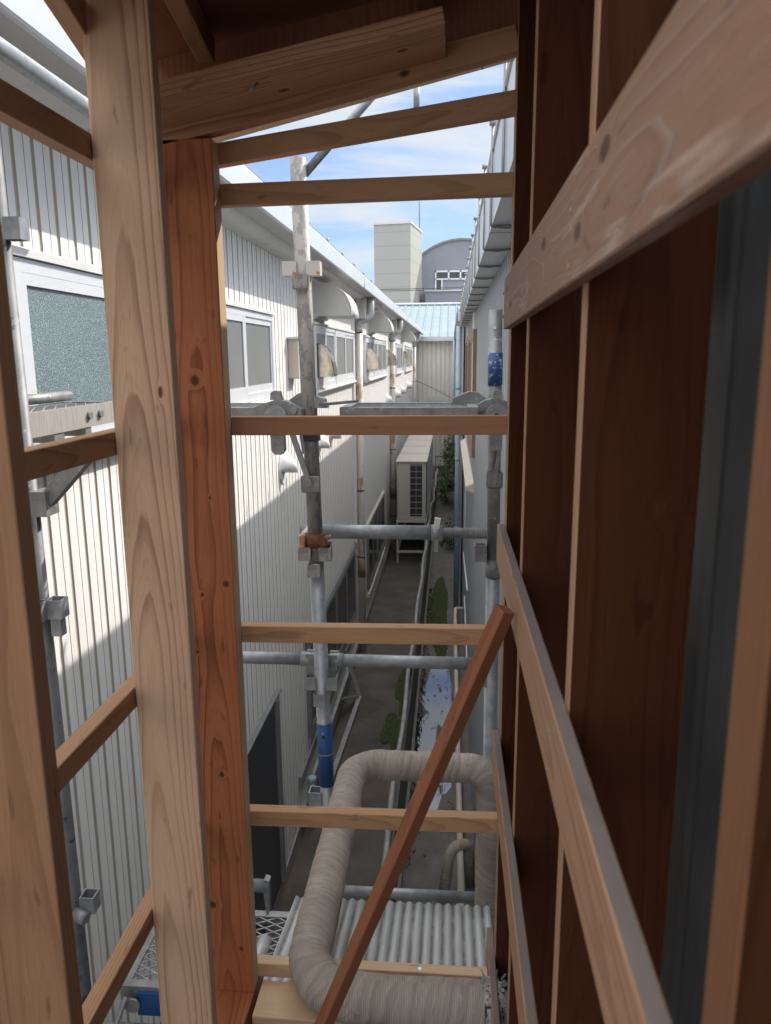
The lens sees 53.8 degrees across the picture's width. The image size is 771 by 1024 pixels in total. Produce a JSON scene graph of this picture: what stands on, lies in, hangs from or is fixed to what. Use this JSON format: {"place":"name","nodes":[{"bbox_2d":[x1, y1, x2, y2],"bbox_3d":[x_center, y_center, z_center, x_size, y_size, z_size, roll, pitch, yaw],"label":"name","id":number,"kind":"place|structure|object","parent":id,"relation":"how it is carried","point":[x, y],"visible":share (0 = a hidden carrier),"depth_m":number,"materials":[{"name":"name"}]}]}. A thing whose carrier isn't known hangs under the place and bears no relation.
{"place":"outdoors","nodes":[
{"label":"outdoors","id":0,"kind":"place"},
{"bbox_2d":[267,466,440,954],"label":"ground","id":1,"kind":"structure","parent":0,"point":[396,598],"depth_m":10.51,"materials":[{"name":"concrete"}]},
{"bbox_2d":[0,143,100,1004],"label":"scaffold pole","id":2,"kind":"object","parent":1,"relation":"on","point":[86,903],"visible":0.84,"depth_m":2.18,"materials":[{"name":"metal"}]},
{"bbox_2d":[29,462,91,516],"bbox_3d":[-0.874,-0.104,2.108,0.214,0.229,0.070,1,12,5],"label":"scaffold bracket","id":3,"kind":"object","parent":2,"relation":"attached to","point":[44,502],"visible":0.75,"depth_m":2.10,"materials":[{"name":"metal"}]},
{"bbox_2d":[29,401,113,442],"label":"scaffold deck","id":4,"kind":"structure","parent":2,"relation":"attached to","point":[51,422],"depth_m":2.42,"materials":[{"name":"metal"}]},
{"bbox_2d":[28,391,73,404],"bbox_3d":[-1.191,-0.379,2.502,0.078,0.083,0.604,1,12,5],"label":"deck hook","id":5,"kind":"object","parent":4,"relation":"on","point":[43,398],"visible":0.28,"depth_m":2.64,"materials":[{"name":"metal"}]},
{"bbox_2d":[103,996,160,1023],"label":"ledger tube","id":6,"kind":"object","parent":2,"relation":"attached to","point":[132,1005],"visible":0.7,"depth_m":2.50,"materials":[{"name":"metal"}]},
{"bbox_2d":[120,910,288,1015],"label":"scaffold deck","id":7,"kind":"structure","parent":6,"relation":"on","point":[144,992],"depth_m":2.57,"materials":[{"name":"metal"}]},
{"bbox_2d":[0,0,423,1023],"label":"workshop building","id":8,"kind":"structure","parent":1,"relation":"on","point":[368,334],"depth_m":5.15,"materials":[{"name":"white metal"}]},
{"bbox_2d":[0,37,89,118],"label":"gutter","id":9,"kind":"object","parent":8,"relation":"attached to","point":[21,62],"depth_m":2.06,"materials":[{"name":"metal"}]},
{"bbox_2d":[11,244,114,444],"bbox_3d":[-1.182,-0.676,3.385,0.085,0.790,1.680,1,12,5],"label":"window","id":10,"kind":"structure","parent":8,"relation":"in","point":[61,303],"depth_m":2.87,"materials":[{"name":"glass"}]},
{"bbox_2d":[226,299,274,402],"bbox_3d":[-1.010,-1.109,5.422,0.091,0.755,1.820,1,12,5],"label":"window","id":11,"kind":"structure","parent":8,"relation":"in","point":[250,337],"depth_m":5.58,"materials":[{"name":"glass"}]},
{"bbox_2d":[247,686,285,935],"bbox_3d":[-1.009,2.622,5.935,0.045,1.810,1.960,1,12,5],"label":"door","id":12,"kind":"structure","parent":8,"relation":"in","point":[264,751],"depth_m":6.31,"materials":[{"name":"grey metal"}]},
{"bbox_2d":[313,321,338,393],"bbox_3d":[-0.708,-1.819,8.928,0.091,0.790,1.500,1,12,5],"label":"window","id":13,"kind":"structure","parent":8,"relation":"in","point":[324,333],"depth_m":8.77,"materials":[{"name":"glass"}]},
{"bbox_2d":[305,549,356,738],"bbox_3d":[-0.660,1.515,10.042,0.065,1.100,3.960,1,12,5],"label":"window","id":14,"kind":"structure","parent":8,"relation":"in","point":[341,605],"depth_m":10.35,"materials":[{"name":"grey glass"}]},
{"bbox_2d":[332,325,356,388],"bbox_3d":[-0.566,-2.160,10.583,0.091,0.790,1.910,1,12,5],"label":"window","id":15,"kind":"structure","parent":8,"relation":"in","point":[344,338],"depth_m":10.50,"materials":[{"name":"glass"}]},
{"bbox_2d":[363,334,378,382],"bbox_3d":[-0.261,-2.859,14.137,0.091,0.825,2.160,1,12,5],"label":"window","id":16,"kind":"structure","parent":8,"relation":"in","point":[370,375],"depth_m":13.62,"materials":[{"name":"metal"}]},
{"bbox_2d":[366,493,384,589],"bbox_3d":[-0.188,0.504,15.541,0.065,1.200,3.400,1,12,5],"label":"window","id":17,"kind":"structure","parent":8,"relation":"in","point":[374,547],"depth_m":15.16,"materials":[{"name":"grey glass"}]},
{"bbox_2d":[376,337,387,378],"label":"window","id":18,"kind":"structure","parent":8,"relation":"in","point":[381,343],"depth_m":16.21,"materials":[{"name":"glass"}]},
{"bbox_2d":[395,342,403,374],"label":"window","id":19,"kind":"structure","parent":8,"relation":"in","point":[398,347],"depth_m":21.68,"materials":[{"name":"glass"}]},
{"bbox_2d":[404,345,412,372],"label":"window","id":20,"kind":"structure","parent":8,"relation":"in","point":[408,366],"depth_m":26.55,"materials":[{"name":"glass"}]},
{"bbox_2d":[282,156,337,805],"bbox_3d":[-0.200,1.617,2.781,0.181,5.436,0.070,1,12,5],"label":"scaffold pole","id":21,"kind":"object","parent":1,"relation":"on","point":[301,269],"visible":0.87,"depth_m":2.42,"materials":[{"name":"metal"}]},
{"bbox_2d":[254,874,270,915],"bbox_3d":[-0.515,1.315,2.611,0.242,0.140,0.043,1,12,5],"label":"ledger tube","id":22,"kind":"object","parent":21,"relation":"attached to","point":[262,886],"visible":0.48,"depth_m":2.59,"materials":[{"name":"metal"}]},
{"bbox_2d":[243,649,314,676],"bbox_3d":[-0.503,0.522,2.610,0.531,0.101,0.049,1,12,5],"label":"ledger tube","id":23,"kind":"object","parent":21,"relation":"attached to","point":[302,658],"visible":0.48,"depth_m":2.58,"materials":[{"name":"metal"}]},
{"bbox_2d":[249,390,328,454],"bbox_3d":[-0.300,-0.282,2.378,0.235,0.196,0.116,1,12,5],"label":"deck latch","id":24,"kind":"object","parent":21,"relation":"attached to","point":[278,405],"visible":0.69,"depth_m":2.34,"materials":[{"name":"metal"}]},
{"bbox_2d":[231,403,263,415],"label":"scaffold deck","id":25,"kind":"structure","parent":24,"relation":"attached to","point":[240,409],"depth_m":2.41,"materials":[{"name":"metal"}]},
{"bbox_2d":[290,435,312,486],"bbox_3d":[-0.269,-0.180,2.391,0.075,0.200,0.037,1,12,5],"label":"deck strut","id":26,"kind":"object","parent":21,"relation":"attached to","point":[301,460],"visible":0.64,"depth_m":2.38,"materials":[{"name":"metal"}]},
{"bbox_2d":[299,527,331,548],"bbox_3d":[-0.223,0.079,2.533,0.102,0.044,0.205,1,12,5],"label":"pole clamp","id":27,"kind":"object","parent":21,"relation":"attached to","point":[306,539],"visible":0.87,"depth_m":2.45,"materials":[{"name":"metal"}]},
{"bbox_2d":[299,517,487,551],"bbox_3d":[0.026,0.072,2.595,0.640,0.119,0.056,1,12,5],"label":"horizontal scaffold tube","id":28,"kind":"object","parent":27,"relation":"attached to","point":[436,532],"visible":1,"depth_m":2.57,"materials":[{"name":"metal"}]},
{"bbox_2d":[306,99,374,176],"bbox_3d":[-0.084,-1.169,2.225,0.339,0.343,0.025,1,12,5],"label":"raker tube","id":29,"kind":"object","parent":21,"relation":"attached to","point":[320,156],"visible":0.45,"depth_m":2.25,"materials":[{"name":"metal"}]},
{"bbox_2d":[413,87,419,107],"bbox_3d":[0.091,-1.222,2.240,0.018,0.110,0.018,1,12,5],"label":"short upright","id":30,"kind":"object","parent":29,"relation":"attached to","point":[416,97],"visible":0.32,"depth_m":2.23,"materials":[{"name":"metal"}]},
{"bbox_2d":[328,650,486,687],"bbox_3d":[0.075,0.533,2.583,0.536,0.101,0.049,1,12,5],"label":"ledger tube","id":31,"kind":"object","parent":21,"relation":"attached to","point":[336,659],"visible":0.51,"depth_m":2.56,"materials":[{"name":"metal"}]},
{"bbox_2d":[307,775,316,827],"bbox_3d":[-0.765,3.037,7.967,0.100,0.575,0.100,1,12,5],"label":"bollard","id":32,"kind":"object","parent":1,"relation":"on","point":[311,779],"visible":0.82,"depth_m":7.89,"materials":[{"name":"metal"}]},
{"bbox_2d":[312,650,361,778],"bbox_3d":[-0.585,2.608,9.604,0.264,0.704,3.200,1,12,5],"label":"steel angle frame","id":33,"kind":"object","parent":1,"relation":"on","point":[342,746],"visible":0.7,"depth_m":10.05,"materials":[{"name":"metal"}]},
{"bbox_2d":[380,713,403,749],"bbox_3d":[0.099,2.902,9.995,0.338,0.010,1.112,1,12,5],"label":"moss patch","id":34,"kind":"object","parent":1,"relation":"on","point":[390,731],"visible":0.7,"depth_m":10.01,"materials":[{"name":"green plant"}]},
{"bbox_2d":[395,668,412,715],"bbox_3d":[0.277,2.636,11.279,0.262,0.012,1.700,1,12,5],"label":"moss patch","id":35,"kind":"object","parent":1,"relation":"on","point":[399,691],"visible":0.44,"depth_m":11.30,"materials":[{"name":"green plant"}]},
{"bbox_2d":[381,588,432,866],"bbox_3d":[0.517,2.502,11.745,0.508,0.075,9.059,1,12,5],"label":"weed fringe","id":36,"kind":"object","parent":1,"relation":"on","point":[418,721],"visible":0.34,"depth_m":10.89,"materials":[{"name":"green plant"}]},
{"bbox_2d":[381,468,437,902],"bbox_3d":[0.862,1.167,15.859,0.123,1.038,21.831,1,12,5],"label":"fence","id":37,"kind":"object","parent":1,"relation":"on","point":[399,796],"visible":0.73,"depth_m":9.69,"materials":[{"name":"metal"}]},
{"bbox_2d":[396,479,432,562],"bbox_3d":[0.871,0.102,21.014,0.720,1.050,6.122,1,12,5],"label":"unit stand","id":38,"kind":"object","parent":1,"relation":"on","point":[398,551],"visible":0.39,"depth_m":18.09,"materials":[{"name":"beige paint"}]},
{"bbox_2d":[396,454,428,519],"bbox_3d":[0.667,-0.633,18.486,0.742,1.410,1.410,1,12,5],"label":"outdoor unit","id":39,"kind":"object","parent":38,"relation":"on","point":[412,486],"visible":1,"depth_m":17.84,"materials":[{"name":"beige paint"}]},
{"bbox_2d":[400,446,430,497],"bbox_3d":[0.795,-0.941,19.979,0.742,1.410,1.410,1,12,5],"label":"outdoor unit","id":40,"kind":"object","parent":38,"relation":"on","point":[415,450],"visible":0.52,"depth_m":19.74,"materials":[{"name":"beige paint"}]},
{"bbox_2d":[403,440,431,489],"bbox_3d":[0.923,-1.248,21.473,0.742,1.410,1.410,1,12,5],"label":"outdoor unit","id":41,"kind":"object","parent":38,"relation":"on","point":[418,442],"visible":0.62,"depth_m":21.23,"materials":[{"name":"beige paint"}]},
{"bbox_2d":[407,435,432,479],"bbox_3d":[1.052,-1.556,22.966,0.742,1.410,1.410,1,12,5],"label":"outdoor unit","id":42,"kind":"object","parent":38,"relation":"on","point":[420,437],"visible":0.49,"depth_m":22.79,"materials":[{"name":"beige paint"}]},
{"bbox_2d":[401,466,474,906],"bbox_3d":[1.448,1.242,18.011,0.705,0.008,32.900,1,12,5],"label":"drain strip","id":43,"kind":"object","parent":1,"relation":"on","point":[420,871],"visible":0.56,"depth_m":8.44,"materials":[{"name":"concrete"}]},
{"bbox_2d":[410,569,453,835],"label":"leaf litter","id":44,"kind":"object","parent":43,"relation":"on","point":[436,679],"visible":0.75,"depth_m":11.60,"materials":[{"name":"brown plant"}]},
{"bbox_2d":[416,669,454,809],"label":"puddle","id":45,"kind":"object","parent":43,"relation":"on","point":[437,706],"visible":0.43,"depth_m":10.55,"materials":[{"name":"liquid"}]},
{"bbox_2d":[430,576,447,655],"bbox_3d":[1.034,1.929,14.635,0.371,0.012,4.894,1,12,5],"label":"moss bed","id":46,"kind":"object","parent":43,"relation":"on","point":[438,614],"visible":0.66,"depth_m":14.88,"materials":[{"name":"green plant"}]},
{"bbox_2d":[433,457,454,502],"bbox_3d":[1.936,-1.171,26.020,0.920,1.549,5.062,1,12,5],"label":"wild shrub","id":47,"kind":"object","parent":43,"relation":"on","point":[446,483],"visible":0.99,"depth_m":25.27,"materials":[{"name":"green plant"}]},
{"bbox_2d":[439,516,453,550],"bbox_3d":[1.599,0.507,20.217,0.639,0.589,2.934,1,12,5],"label":"wild shrub","id":48,"kind":"object","parent":43,"relation":"on","point":[451,541],"visible":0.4,"depth_m":19.60,"materials":[{"name":"green plant"}]},
{"bbox_2d":[439,435,454,476],"bbox_3d":[2.376,-2.104,29.563,0.812,1.923,2.896,1,12,5],"label":"wild shrub","id":49,"kind":"object","parent":43,"relation":"on","point":[449,448],"visible":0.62,"depth_m":29.45,"materials":[{"name":"green plant"}]},
{"bbox_2d":[437,838,474,905],"bbox_3d":[0.662,3.250,6.906,0.500,0.584,0.137,-10,15,-40],"label":"drain hose","id":50,"kind":"object","parent":43,"relation":"on","point":[455,847],"visible":0.94,"depth_m":6.82,"materials":[{"name":"plastic"}]},
{"bbox_2d":[474,309,502,760],"bbox_3d":[0.378,1.787,2.999,0.107,5.006,0.058,1,12,5],"label":"scaffold pole","id":51,"kind":"object","parent":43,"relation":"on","point":[486,553],"visible":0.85,"depth_m":2.63,"materials":[{"name":"metal"}]},
{"bbox_2d":[343,885,474,903],"bbox_3d":[0.069,1.504,2.989,0.585,0.043,0.043,1,12,5],"label":"ledger tube","id":52,"kind":"object","parent":51,"relation":"attached to","point":[431,895],"visible":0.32,"depth_m":2.97,"materials":[{"name":"metal"}]},
{"bbox_2d":[451,389,506,449],"bbox_3d":[0.332,-0.306,2.513,0.235,0.196,0.116,1,12,5],"label":"deck latch","id":53,"kind":"object","parent":51,"relation":"attached to","point":[495,404],"visible":0.61,"depth_m":2.48,"materials":[{"name":"metal"}]},
{"bbox_2d":[340,402,477,414],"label":"scaffold deck","id":54,"kind":"structure","parent":53,"relation":"attached to","point":[403,408],"depth_m":2.37,"materials":[{"name":"metal"}]},
{"bbox_2d":[319,400,358,405],"bbox_3d":[-0.145,-0.343,2.381,0.125,0.014,0.035,-9,14,-34],"label":"deck tongue","id":55,"kind":"object","parent":54,"relation":"on","point":[338,402],"visible":1,"depth_m":2.37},
{"bbox_2d":[486,447,502,488],"bbox_3d":[0.370,-0.150,2.565,0.055,0.146,0.019,1,12,5],"label":"deck strut","id":56,"kind":"object","parent":51,"relation":"attached to","point":[494,479],"visible":0.94,"depth_m":2.57,"materials":[{"name":"metal"}]},
{"bbox_2d":[435,456,454,475],"bbox_3d":[2.428,-1.888,31.166,0.825,0.840,0.060,1,12,5],"label":"chain fence","id":57,"kind":"object","parent":1,"relation":"on","point":[439,462],"visible":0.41,"depth_m":31.14,"materials":[{"name":"metal"}]},
{"bbox_2d":[452,307,465,606],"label":"clad building","id":58,"kind":"structure","parent":1,"relation":"on","point":[461,521],"depth_m":15.40,"materials":[{"name":"grey metal"}]},
{"bbox_2d":[453,58,515,854],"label":"clad building","id":59,"kind":"structure","parent":1,"relation":"on","point":[488,267],"depth_m":6.28,"materials":[{"name":"grey metal"}]},
{"bbox_2d":[453,607,464,906],"bbox_3d":[1.031,2.669,10.186,0.219,0.205,8.183,1,12,5],"label":"pipe","id":60,"kind":"object","parent":59,"relation":"attached to","point":[460,873],"visible":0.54,"depth_m":8.18,"materials":[{"name":"grey metal"}]},
{"bbox_2d":[465,329,476,457],"bbox_3d":[1.158,-1.713,10.383,0.065,1.400,4.250,1,12,5],"label":"window","id":61,"kind":"structure","parent":59,"relation":"in","point":[471,340],"depth_m":8.93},
{"bbox_2d":[223,64,503,283],"label":"sky","id":62,"kind":"structure","parent":0,"point":[349,227],"materials":[{"name":"blue"}]},
{"bbox_2d":[264,896,491,981],"bbox_3d":[-0.004,1.298,2.215,0.646,0.125,0.600,1,12,5],"label":"corrugated awning","id":63,"kind":"object","parent":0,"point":[430,933],"visible":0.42,"depth_m":2.33,"materials":[{"name":"white metal"}]},
{"bbox_2d":[256,934,272,954],"bbox_3d":[-0.427,1.360,2.264,0.115,0.044,0.300,1,12,5],"label":"corrugated offcut","id":64,"kind":"object","parent":63,"relation":"attached to","point":[264,941],"visible":0.13,"depth_m":2.37,"materials":[{"name":"white metal"}]},
{"bbox_2d":[373,201,422,302],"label":"stair tower","id":65,"kind":"structure","parent":0,"point":[397,255],"depth_m":57.82,"materials":[{"name":"concrete"}]},
{"bbox_2d":[380,287,462,289],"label":"power wire","id":66,"kind":"object","parent":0,"point":[423,288],"visible":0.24,"depth_m":48.08,"materials":[{"name":"black"}]},
{"bbox_2d":[395,302,459,465],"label":"end building","id":67,"kind":"structure","parent":0,"point":[435,322],"depth_m":33.55,"materials":[{"name":"beige metal"}]},
{"bbox_2d":[395,288,462,290],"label":"power wire","id":68,"kind":"object","parent":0,"point":[422,290],"visible":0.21,"depth_m":48.15,"materials":[{"name":"black"}]},
{"bbox_2d":[422,238,471,302],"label":"vaulted hall","id":69,"kind":"structure","parent":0,"point":[444,264],"depth_m":62.87,"materials":[{"name":"grey metal"}]},
{"bbox_2d":[435,270,465,288],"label":"window","id":70,"kind":"structure","parent":69,"relation":"in","point":[440,276],"depth_m":63.05,"materials":[{"name":"metal"}]},
{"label":"floor","id":71,"kind":"structure","parent":0,"visible":0},
{"bbox_2d":[215,976,263,1023],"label":"sill beam","id":72,"kind":"structure","parent":71,"relation":"on","point":[235,1007],"depth_m":1.78,"materials":[{"name":"orange wood"}]},
{"bbox_2d":[0,219,83,1023],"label":"wall stud","id":73,"kind":"object","parent":72,"relation":"on","point":[39,979],"depth_m":0.87,"materials":[{"name":"beige wood"}]},
{"bbox_2d":[82,885,153,1023],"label":"side batten","id":74,"kind":"object","parent":73,"relation":"attached to","point":[103,994],"visible":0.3,"depth_m":1.33,"materials":[{"name":"brown wood"}]},
{"bbox_2d":[83,0,216,1023],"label":"wall stud","id":75,"kind":"object","parent":72,"relation":"on","point":[121,61],"depth_m":1.28,"materials":[{"name":"brown wood"}]},
{"bbox_2d":[0,78,93,169],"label":"side batten","id":76,"kind":"object","parent":75,"relation":"attached to","point":[27,115],"visible":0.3,"depth_m":1.05,"materials":[{"name":"brown wood"}]},
{"bbox_2d":[44,0,85,60],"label":"rafter","id":77,"kind":"object","parent":75,"relation":"attached to","point":[69,15],"visible":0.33,"depth_m":1.10,"materials":[{"name":"brown wood"}]},
{"bbox_2d":[24,428,116,480],"bbox_3d":[-0.518,0.005,0.689,0.029,0.040,1.856,1,12,5],"label":"side batten","id":78,"kind":"object","parent":75,"relation":"attached to","point":[47,458],"visible":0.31,"depth_m":1.12,"materials":[{"name":"brown wood"}]},
{"bbox_2d":[56,673,136,791],"bbox_3d":[-0.514,0.454,0.781,0.029,0.040,1.856,1,12,5],"label":"side batten","id":79,"kind":"object","parent":75,"relation":"attached to","point":[80,746],"visible":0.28,"depth_m":1.22,"materials":[{"name":"brown wood"}]},
{"bbox_2d":[163,138,257,991],"bbox_3d":[-0.372,0.216,1.647,0.105,1.890,0.045,1,12,5],"label":"corner post","id":80,"kind":"object","parent":72,"relation":"on","point":[192,180],"visible":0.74,"depth_m":1.59,"materials":[{"name":"orange wood"}]},
{"bbox_2d":[162,24,518,143],"bbox_3d":[-0.118,-0.781,1.414,0.729,0.044,0.035,-11,10,7],"label":"top plate","id":81,"kind":"object","parent":80,"relation":"on","point":[482,49],"visible":0.52,"depth_m":1.40,"materials":[{"name":"brown wood"}]},
{"bbox_2d":[159,5,445,129],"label":"roof board beam","id":82,"kind":"structure","parent":81,"relation":"attached to","point":[377,48],"depth_m":1.28,"materials":[{"name":"brown wood"}]},
{"bbox_2d":[249,82,258,91],"bbox_3d":[-0.226,-0.731,1.305,0.016,0.017,0.011,1,12,5],"label":"bent nail","id":83,"kind":"object","parent":82,"relation":"attached to","point":[253,86],"visible":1,"depth_m":1.30,"materials":[{"name":"metal"}]},
{"bbox_2d":[158,0,516,79],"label":"closing board","id":84,"kind":"object","parent":81,"relation":"on","point":[465,18],"visible":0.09,"depth_m":1.40,"materials":[{"name":"brown wood"}]},
{"bbox_2d":[212,58,514,142],"bbox_3d":[-0.105,-0.828,1.507,0.722,0.171,0.143,1,12,5],"label":"eave plywood","id":85,"kind":"object","parent":84,"relation":"attached to","point":[271,125],"visible":0.13,"depth_m":1.56,"materials":[{"name":"brown wood"}]},
{"bbox_2d":[241,622,485,644],"bbox_3d":[-0.045,0.267,1.667,0.807,0.038,0.029,0,12,5],"label":"wall batten","id":86,"kind":"object","parent":80,"relation":"attached to","point":[369,633],"depth_m":1.66,"materials":[{"name":"brown wood"}]},
{"bbox_2d":[217,90,514,168],"bbox_3d":[-0.052,-0.733,1.462,0.814,0.040,0.029,-7,11,6],"label":"wall batten","id":87,"kind":"object","parent":80,"relation":"attached to","point":[393,124],"depth_m":1.45,"materials":[{"name":"brown wood"}]},
{"bbox_2d":[220,172,512,207],"bbox_3d":[-0.051,-0.628,1.484,0.807,0.041,0.029,0,12,5],"label":"wall batten","id":88,"kind":"object","parent":80,"relation":"attached to","point":[388,189],"depth_m":1.47,"materials":[{"name":"brown wood"}]},
{"bbox_2d":[231,415,506,434],"bbox_3d":[-0.048,-0.180,1.576,0.807,0.039,0.029,0,12,5],"label":"wall batten","id":89,"kind":"object","parent":80,"relation":"attached to","point":[387,425],"depth_m":1.56,"materials":[{"name":"red wood"}]},
{"bbox_2d":[257,954,486,978],"bbox_3d":[-0.038,1.115,1.842,0.807,0.039,0.029,0,12,5],"label":"wall batten","id":90,"kind":"object","parent":80,"relation":"attached to","point":[273,966],"depth_m":1.83,"materials":[{"name":"brown wood"}]},
{"bbox_2d":[250,804,496,833],"bbox_3d":[-0.041,0.710,1.758,0.807,0.039,0.029,0,12,5],"label":"wall batten","id":91,"kind":"object","parent":80,"relation":"attached to","point":[373,818],"depth_m":1.75,"materials":[{"name":"brown wood"}]},
{"bbox_2d":[252,980,342,1023],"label":"sill beam","id":92,"kind":"structure","parent":71,"relation":"on","point":[279,1002],"depth_m":1.77,"materials":[{"name":"brown wood"}]},
{"bbox_2d":[289,749,507,1023],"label":"wrapped duct","id":93,"kind":"object","parent":92,"relation":"on","point":[375,998],"visible":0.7,"depth_m":1.84,"materials":[{"name":"fabric"}]},
{"bbox_2d":[494,0,535,982],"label":"stained stud","id":94,"kind":"object","parent":92,"relation":"on","point":[523,108],"visible":0.26,"depth_m":1.49,"materials":[{"name":"brown wood"}]},
{"bbox_2d":[486,927,499,1023],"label":"rail","id":95,"kind":"object","parent":94,"relation":"attached to","point":[491,969],"visible":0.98,"depth_m":1.69,"materials":[{"name":"grey wood"}]},
{"bbox_2d":[496,524,672,1023],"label":"rail","id":96,"kind":"object","parent":94,"relation":"attached to","point":[628,987],"visible":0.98,"depth_m":0.55,"materials":[{"name":"brown wood"}]},
{"bbox_2d":[314,604,514,1023],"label":"diagonal brace","id":97,"kind":"object","parent":71,"relation":"on","point":[471,684],"visible":1,"depth_m":1.20,"materials":[{"name":"red wood"}]},
{"bbox_3d":[0.213,1.423,0.705,0.105,0.105,2.040,1,12,5],"label":"sill beam","id":98,"kind":"object","parent":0,"visible":0},
{"bbox_2d":[507,0,594,1023],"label":"stained stud","id":99,"kind":"object","parent":98,"relation":"on","point":[564,32],"visible":0.4,"depth_m":1.16,"materials":[{"name":"brown wood"}]},
{"bbox_2d":[551,0,720,1023],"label":"stained stud","id":100,"kind":"object","parent":98,"relation":"on","point":[646,321],"visible":0.69,"depth_m":0.68,"materials":[{"name":"brown wood"}]},
{"bbox_2d":[492,730,537,1023],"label":"rail","id":101,"kind":"object","parent":100,"relation":"attached to","point":[525,999],"visible":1,"depth_m":1.16,"materials":[{"name":"brown wood"}]},
{"bbox_2d":[502,0,770,328],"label":"rail","id":102,"kind":"object","parent":100,"relation":"attached to","point":[682,135],"visible":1,"depth_m":0.36,"materials":[{"name":"brown wood"}]},
{"bbox_2d":[702,262,770,1023],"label":"stained stud","id":103,"kind":"object","parent":98,"relation":"on","point":[738,982],"visible":1,"depth_m":0.29,"materials":[{"name":"brown wood"}]},
{"bbox_2d":[661,169,770,1023],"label":"grey wall panel","id":104,"kind":"structure","parent":103,"relation":"attached to","point":[743,260],"depth_m":0.66,"materials":[{"name":"grey metal"}]},
{"bbox_2d":[154,0,382,58],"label":"roof sheathing","id":105,"kind":"object","parent":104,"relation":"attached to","point":[228,20],"depth_m":1.37,"materials":[{"name":"brown wood"}]},
{"bbox_2d":[164,0,214,63],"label":"rafter","id":106,"kind":"object","parent":105,"relation":"attached to","point":[191,22],"visible":1,"depth_m":1.27,"materials":[{"name":"brown wood"}]},
{"bbox_2d":[416,0,434,10],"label":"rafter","id":107,"kind":"object","parent":105,"relation":"attached to","point":[421,5],"visible":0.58,"depth_m":1.32,"materials":[{"name":"brown wood"}]}
]}

